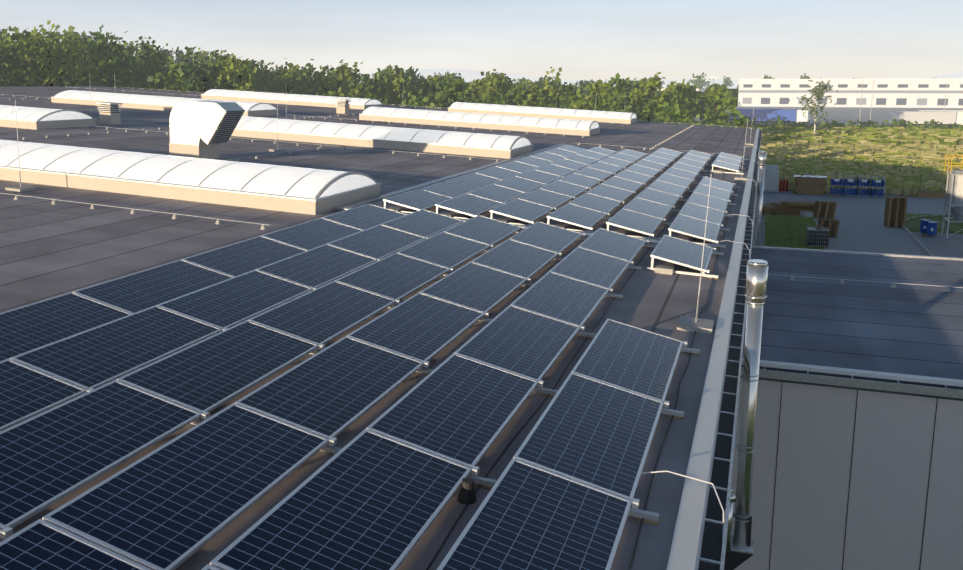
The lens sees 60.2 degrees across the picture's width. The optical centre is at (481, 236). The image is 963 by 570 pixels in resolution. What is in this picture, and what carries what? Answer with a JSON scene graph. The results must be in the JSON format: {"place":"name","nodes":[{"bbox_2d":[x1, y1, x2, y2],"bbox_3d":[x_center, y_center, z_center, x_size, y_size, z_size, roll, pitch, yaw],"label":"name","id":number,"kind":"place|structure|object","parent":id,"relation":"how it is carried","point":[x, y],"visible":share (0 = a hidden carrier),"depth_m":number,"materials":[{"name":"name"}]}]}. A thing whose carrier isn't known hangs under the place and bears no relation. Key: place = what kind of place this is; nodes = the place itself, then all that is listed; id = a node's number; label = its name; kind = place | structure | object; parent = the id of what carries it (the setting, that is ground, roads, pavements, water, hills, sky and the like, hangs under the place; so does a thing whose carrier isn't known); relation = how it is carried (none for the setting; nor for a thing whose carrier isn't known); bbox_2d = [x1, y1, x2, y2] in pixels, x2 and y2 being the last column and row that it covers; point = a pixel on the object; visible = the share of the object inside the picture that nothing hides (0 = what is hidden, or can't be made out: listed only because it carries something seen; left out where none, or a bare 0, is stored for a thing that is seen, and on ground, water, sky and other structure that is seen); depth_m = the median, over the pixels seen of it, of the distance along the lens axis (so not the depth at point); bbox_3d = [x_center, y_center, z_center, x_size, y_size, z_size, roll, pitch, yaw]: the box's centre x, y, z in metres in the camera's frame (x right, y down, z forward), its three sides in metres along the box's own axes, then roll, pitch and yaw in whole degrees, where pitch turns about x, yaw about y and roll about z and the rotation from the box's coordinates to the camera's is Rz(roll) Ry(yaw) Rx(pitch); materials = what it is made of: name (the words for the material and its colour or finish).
{"place":"outdoors","nodes":[
{"label":"outdoors","id":0,"kind":"place"},
{"bbox_2d":[0,0,962,79],"label":"sky","id":1,"kind":"structure","parent":0,"point":[589,39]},
{"bbox_2d":[357,69,962,88],"bbox_3d":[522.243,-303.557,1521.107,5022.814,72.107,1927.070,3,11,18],"label":"hills","id":2,"kind":"structure","parent":0,"point":[469,75],"depth_m":2544.54,"materials":[{"name":"green plant"}]},
{"bbox_2d":[658,88,704,91],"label":"building","id":3,"kind":"structure","parent":0,"point":[697,89],"depth_m":393.54,"materials":[{"name":"grey"}]},
{"bbox_2d":[650,88,962,243],"bbox_3d":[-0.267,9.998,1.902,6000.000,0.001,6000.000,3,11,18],"label":"ground","id":4,"kind":"structure","parent":0,"point":[913,223],"depth_m":62.45,"materials":[{"name":"green plant"}]},
{"bbox_2d":[0,20,738,123],"bbox_3d":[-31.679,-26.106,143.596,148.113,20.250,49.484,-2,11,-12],"label":"wood","id":5,"kind":"object","parent":4,"relation":"on","point":[25,67],"visible":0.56,"depth_m":140.82,"materials":[{"name":"green plant"}]},
{"bbox_2d":[290,72,962,132],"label":"trees","id":6,"kind":"object","parent":4,"relation":"on","point":[674,114],"visible":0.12,"depth_m":133.37,"materials":[{"name":"green plant"}]},
{"bbox_2d":[698,144,757,568],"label":"building","id":7,"kind":"structure","parent":4,"relation":"on","point":[719,417],"depth_m":9.69,"materials":[{"name":"grey metal"}]},
{"bbox_2d":[0,86,756,569],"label":"roof","id":8,"kind":"structure","parent":7,"relation":"on","point":[48,248],"depth_m":14.43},
{"bbox_2d":[0,105,96,129],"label":"skylight","id":9,"kind":"object","parent":8,"relation":"on","point":[35,118],"visible":1,"depth_m":34.50,"materials":[{"name":"plastic"}]},
{"bbox_2d":[96,102,122,124],"bbox_3d":[-16.973,-5.620,37.920,0.769,0.960,0.769,6,12,18],"label":"vent","id":10,"kind":"object","parent":8,"relation":"on","point":[109,113],"visible":1,"depth_m":37.69,"materials":[{"name":"metal"}]},
{"bbox_2d":[51,90,278,116],"bbox_3d":[-19.488,-8.215,50.859,14.240,0.755,3.240,6,12,18],"label":"skylight","id":11,"kind":"object","parent":8,"relation":"on","point":[151,102],"visible":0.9,"depth_m":49.94,"materials":[{"name":"plastic"}]},
{"bbox_2d":[0,140,381,214],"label":"skylight","id":12,"kind":"object","parent":8,"relation":"on","point":[311,191],"visible":1,"depth_m":19.33,"materials":[{"name":"plastic"}]},
{"bbox_2d":[169,100,244,158],"bbox_3d":[-8.715,-3.375,26.433,2.151,1.837,1.050,6,12,18],"label":"ventilation hood","id":13,"kind":"object","parent":8,"relation":"on","point":[202,129],"visible":1,"depth_m":26.06,"materials":[{"name":"white metal"}]},
{"bbox_2d":[201,89,383,109],"bbox_3d":[-14.795,-10.713,64.564,14.240,0.755,3.240,6,12,18],"label":"skylight","id":14,"kind":"object","parent":8,"relation":"on","point":[289,99],"visible":0.98,"depth_m":63.35,"materials":[{"name":"plastic"}]},
{"bbox_2d":[335,99,350,114],"bbox_3d":[-8.955,-8.360,53.661,0.769,0.960,0.769,6,12,18],"label":"vent","id":15,"kind":"object","parent":8,"relation":"on","point":[342,106],"visible":0.98,"depth_m":53.42,"materials":[{"name":"metal"}]},
{"bbox_2d":[0,144,745,569],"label":"solar panels","id":16,"kind":"object","parent":8,"relation":"on","point":[96,380],"visible":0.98,"depth_m":7.91,"materials":[{"name":"blue glass"}]},
{"bbox_2d":[0,72,759,538],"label":"lightning protection","id":17,"kind":"object","parent":8,"relation":"on","point":[694,324],"visible":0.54,"depth_m":18.87,"materials":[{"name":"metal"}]},
{"bbox_2d":[231,116,532,158],"bbox_3d":[-4.971,-4.305,34.801,13.940,0.755,3.240,6,12,18],"label":"skylight","id":18,"kind":"object","parent":8,"relation":"on","point":[463,143],"visible":0.79,"depth_m":33.23,"materials":[{"name":"plastic"}]},
{"bbox_2d":[457,477,476,504],"bbox_3d":[-0.107,1.917,6.274,0.150,0.160,0.150,6,12,18],"label":"roof vent pipe","id":19,"kind":"object","parent":8,"relation":"on","point":[467,494],"visible":1,"depth_m":6.23,"materials":[{"name":"grey plastic"}]},
{"bbox_2d":[209,144,743,569],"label":"pv cables","id":20,"kind":"object","parent":8,"relation":"on","point":[401,191],"visible":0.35,"depth_m":16.27,"materials":[{"name":"black rubber"}]},
{"bbox_2d":[359,106,600,135],"bbox_3d":[-0.182,-6.854,48.785,13.940,0.755,3.240,6,12,18],"label":"skylight","id":21,"kind":"object","parent":8,"relation":"on","point":[514,123],"visible":1,"depth_m":47.47,"materials":[{"name":"plastic"}]},
{"bbox_2d":[448,102,636,123],"bbox_3d":[4.544,-9.369,62.583,13.940,0.755,3.240,6,12,18],"label":"skylight","id":22,"kind":"object","parent":8,"relation":"on","point":[570,114],"visible":1,"depth_m":61.29,"materials":[{"name":"plastic"}]},
{"bbox_2d":[666,128,761,569],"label":"roof parapet","id":23,"kind":"structure","parent":8,"relation":"attached to","point":[687,542],"depth_m":7.82,"materials":[{"name":"white metal"}]},
{"bbox_2d":[724,259,768,569],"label":"flue","id":24,"kind":"object","parent":23,"relation":"attached to","point":[739,546],"visible":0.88,"depth_m":10.45,"materials":[{"name":"silver metal"}]},
{"bbox_2d":[754,151,766,245],"bbox_3d":[9.348,-0.764,28.183,0.460,4.250,0.340,3,11,18],"label":"flue","id":25,"kind":"object","parent":23,"relation":"attached to","point":[761,164],"visible":0.67,"depth_m":27.98,"materials":[{"name":"silver metal"}]},
{"bbox_2d":[763,215,824,249],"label":"lawn","id":26,"kind":"structure","parent":4,"relation":"on","point":[781,235],"depth_m":58.24,"materials":[{"name":"green plant"}]},
{"bbox_2d":[805,227,829,247],"bbox_3d":[21.420,0.084,52.949,1.230,1.200,1.030,2,11,12],"label":"ibc","id":27,"kind":"object","parent":4,"relation":"on","point":[817,236],"visible":1,"depth_m":52.51,"materials":[{"name":"black metal"}]},
{"bbox_2d":[783,170,949,182],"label":"fence","id":28,"kind":"object","parent":4,"relation":"on","point":[866,176],"visible":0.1,"depth_m":81.81,"materials":[{"name":"green"}]},
{"bbox_2d":[684,77,962,126],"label":"yard","id":29,"kind":"structure","parent":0,"point":[879,115],"depth_m":300.91,"materials":[{"name":"concrete"}]},
{"bbox_2d":[728,108,782,122],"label":"blue lorry","id":30,"kind":"object","parent":29,"relation":"on","point":[730,118],"visible":0.17,"depth_m":221.97,"materials":[{"name":"blue"}]},
{"bbox_2d":[739,109,801,123],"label":"blue lorry","id":31,"kind":"object","parent":29,"relation":"on","point":[760,115],"visible":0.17,"depth_m":210.44,"materials":[{"name":"blue metal"}]},
{"bbox_2d":[797,109,809,124],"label":"lorry","id":32,"kind":"object","parent":29,"relation":"on","point":[801,118],"visible":0.54,"depth_m":208.57,"materials":[{"name":"white metal"}]},
{"bbox_2d":[738,79,962,107],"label":"building","id":33,"kind":"structure","parent":29,"relation":"on","point":[910,93],"depth_m":383.95,"materials":[{"name":"grey paint"}]},
{"bbox_2d":[890,111,962,125],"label":"lorry","id":34,"kind":"object","parent":29,"relation":"on","point":[943,117],"visible":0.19,"depth_m":195.77,"materials":[{"name":"grey metal"}]},
{"bbox_2d":[918,110,962,125],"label":"lorry","id":35,"kind":"object","parent":29,"relation":"on","point":[943,110],"visible":0.04,"depth_m":206.43,"materials":[{"name":"grey metal"}]},
{"bbox_2d":[694,123,962,145],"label":"meadow","id":36,"kind":"structure","parent":0,"point":[863,134],"depth_m":157.52,"materials":[{"name":"green plant"}]},
{"bbox_2d":[731,246,962,569],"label":"annex walls","id":37,"kind":"structure","parent":0,"point":[846,479],"depth_m":12.69,"materials":[{"name":"grey metal"}]},
{"bbox_2d":[741,248,962,400],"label":"annex roof","id":38,"kind":"structure","parent":37,"relation":"on","point":[908,327],"depth_m":15.55,"materials":[{"name":"grey metal"}]},
{"bbox_2d":[768,274,962,291],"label":"lightning conductor cable","id":39,"kind":"object","parent":38,"relation":"on","point":[893,285],"visible":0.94,"depth_m":17.82,"materials":[{"name":"silver metal"}]},
{"bbox_2d":[752,190,962,257],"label":"yard paving","id":40,"kind":"structure","parent":0,"point":[862,228],"depth_m":59.39,"materials":[{"name":"grey concrete"}]},
{"bbox_2d":[763,165,778,192],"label":"container","id":41,"kind":"object","parent":40,"relation":"on","point":[771,178],"visible":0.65,"depth_m":79.20,"materials":[{"name":"white metal"}]},
{"bbox_2d":[812,201,836,218],"bbox_3d":[23.598,-1.809,57.040,1.359,1.152,0.848,1,10,5],"label":"pallet stack","id":42,"kind":"object","parent":40,"relation":"on","point":[824,209],"visible":1,"depth_m":56.76,"materials":[{"name":"brown wood"}]},
{"bbox_2d":[817,219,839,237],"bbox_3d":[23.614,-0.556,56.589,1.300,1.152,0.829,2,10,10],"label":"pallet stack","id":43,"kind":"object","parent":40,"relation":"on","point":[832,225],"visible":0.75,"depth_m":56.24,"materials":[{"name":"brown wood"}]},
{"bbox_2d":[779,174,885,196],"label":"barrels","id":44,"kind":"object","parent":40,"relation":"on","point":[879,183],"visible":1,"depth_m":77.17,"materials":[{"name":"blue paint"}]},
{"bbox_2d":[756,175,944,218],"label":"timber piles","id":45,"kind":"object","parent":40,"relation":"on","point":[810,184],"visible":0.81,"depth_m":75.91,"materials":[{"name":"brown wood"}]},
{"bbox_2d":[883,196,907,227],"bbox_3d":[30.139,-1.773,60.458,1.230,2.160,0.844,1,10,7],"label":"pallet stack","id":46,"kind":"object","parent":40,"relation":"on","point":[895,212],"visible":1,"depth_m":60.20,"materials":[{"name":"brown wood"}]},
{"bbox_2d":[920,219,937,237],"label":"blue barrels","id":47,"kind":"object","parent":40,"relation":"on","point":[928,228],"visible":1,"depth_m":56.43,"materials":[{"name":"blue paint"}]},
{"bbox_2d":[941,154,962,238],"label":"silo","id":48,"kind":"object","parent":40,"relation":"on","point":[954,198],"visible":1,"depth_m":55.45,"materials":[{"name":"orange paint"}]},
{"bbox_2d":[757,154,962,195],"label":"grass embankment","id":49,"kind":"structure","parent":0,"point":[907,170],"depth_m":93.21,"materials":[{"name":"green plant"}]},
{"bbox_2d":[760,141,962,160],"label":"dry meadow","id":50,"kind":"structure","parent":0,"point":[886,150],"depth_m":121.36,"materials":[{"name":"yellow plant"}]},
{"bbox_2d":[905,213,962,233],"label":"lawn","id":51,"kind":"structure","parent":0,"point":[908,216],"depth_m":61.67,"materials":[{"name":"green plant"}]}
]}

